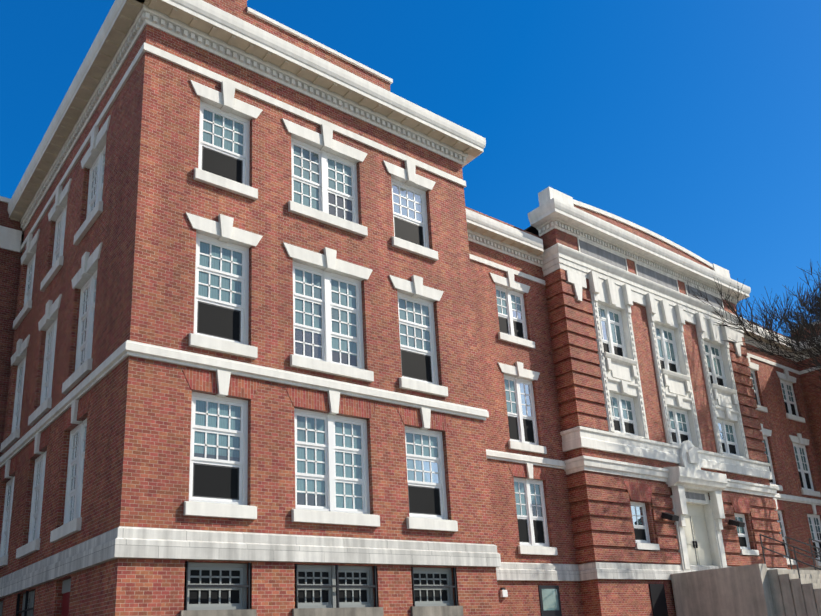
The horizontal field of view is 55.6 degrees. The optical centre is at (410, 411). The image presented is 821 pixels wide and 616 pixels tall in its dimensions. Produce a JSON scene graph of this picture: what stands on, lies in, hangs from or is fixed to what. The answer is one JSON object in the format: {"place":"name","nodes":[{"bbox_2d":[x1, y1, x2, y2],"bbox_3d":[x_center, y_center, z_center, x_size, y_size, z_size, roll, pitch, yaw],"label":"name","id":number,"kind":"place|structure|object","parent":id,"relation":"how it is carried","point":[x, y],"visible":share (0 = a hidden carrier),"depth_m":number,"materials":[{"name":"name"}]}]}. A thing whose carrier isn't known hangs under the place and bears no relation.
{"place":"outdoors","nodes":[
{"label":"outdoors","id":0,"kind":"place"},
{"bbox_2d":[0,201,23,456],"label":"neighbouring building","id":1,"kind":"structure","parent":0,"point":[10,263],"depth_m":22.43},
{"bbox_2d":[61,592,69,615],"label":"door","id":2,"kind":"structure","parent":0,"point":[65,603],"depth_m":15.21,"materials":[{"name":"red metal"}]},
{"bbox_2d":[180,606,463,615],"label":"window sill","id":3,"kind":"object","parent":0,"point":[421,611],"visible":0.8,"depth_m":15.15,"materials":[{"name":"white stone"}]},
{"bbox_2d":[0,0,820,615],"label":"school brick walls","id":4,"kind":"structure","parent":0,"point":[138,430],"depth_m":17.61,"materials":[{"name":"red brick"}]},
{"bbox_2d":[0,562,453,615],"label":"school basement frames","id":5,"kind":"structure","parent":4,"relation":"in","point":[242,569],"depth_m":15.30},
{"bbox_2d":[2,512,744,615],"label":"school lamp grilles","id":6,"kind":"object","parent":4,"relation":"attached to","point":[658,600],"visible":0.73,"depth_m":17.19,"materials":[{"name":"black metal"}]},
{"bbox_2d":[0,526,786,598],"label":"stone band","id":7,"kind":"object","parent":4,"relation":"attached to","point":[138,542],"visible":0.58,"depth_m":15.50,"materials":[{"name":"white stone"}]},
{"bbox_2d":[0,101,820,596],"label":"window frames","id":8,"kind":"structure","parent":4,"relation":"in","point":[330,421],"depth_m":17.61,"materials":[{"name":"white wood"}]},
{"bbox_2d":[1,367,820,514],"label":"school brick arches","id":9,"kind":"structure","parent":4,"relation":"attached to","point":[198,381],"depth_m":16.78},
{"bbox_2d":[9,0,815,352],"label":"cornice","id":10,"kind":"structure","parent":4,"relation":"attached to","point":[115,38],"depth_m":18.41,"materials":[{"name":"white stone"}]},
{"bbox_2d":[528,187,777,571],"bbox_3d":[9.996,-0.775,29.517,13.092,13.789,1.293,10,-21,-37],"label":"stone trim","id":11,"kind":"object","parent":4,"relation":"attached to","point":[622,291],"visible":0.96,"depth_m":28.66,"materials":[{"name":"white stone"}]},
{"bbox_2d":[0,0,820,335],"label":"sky","id":12,"kind":"structure","parent":0,"point":[695,124],"materials":[{"name":"blue"}]},
{"bbox_2d":[27,148,820,615],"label":"window panes","id":13,"kind":"structure","parent":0,"point":[213,480],"depth_m":16.32,"materials":[{"name":"black glass"}]},
{"bbox_2d":[525,226,538,235],"bbox_3d":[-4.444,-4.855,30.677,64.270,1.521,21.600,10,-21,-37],"label":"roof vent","id":14,"kind":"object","parent":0,"point":[532,229],"depth_m":28.75,"materials":[{"name":"black metal"}]},
{"bbox_2d":[579,240,722,500],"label":"inscription panels","id":15,"kind":"object","parent":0,"point":[615,260],"visible":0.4,"depth_m":30.09,"materials":[{"name":"grey stone"}]},
{"bbox_2d":[684,504,712,565],"bbox_3d":[10.172,4.623,28.056,2.000,2.607,0.100,10,-21,-37],"label":"entrance door","id":16,"kind":"structure","parent":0,"point":[696,513],"depth_m":28.26,"materials":[{"name":"white wood"}]},
{"bbox_2d":[671,564,820,615],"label":"concrete entrance stairs","id":17,"kind":"structure","parent":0,"point":[754,590],"depth_m":24.03,"materials":[{"name":"grey concrete"}]},
{"label":"pavement","id":18,"kind":"structure","parent":0,"visible":0},
{"bbox_2d":[0,0,820,567],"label":"stone trim","id":19,"kind":"structure","parent":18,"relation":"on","point":[222,228],"depth_m":17.81,"materials":[{"name":"white stone"}]},
{"bbox_2d":[192,146,820,577],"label":"screens","id":20,"kind":"object","parent":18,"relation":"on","point":[524,434],"visible":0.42,"depth_m":23.36,"materials":[{"name":"black metal"}]},
{"bbox_2d":[687,262,820,392],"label":"bare tree","id":21,"kind":"object","parent":18,"relation":"on","point":[797,328],"visible":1,"depth_m":30.94,"materials":[{"name":"brown plant"}]}
]}

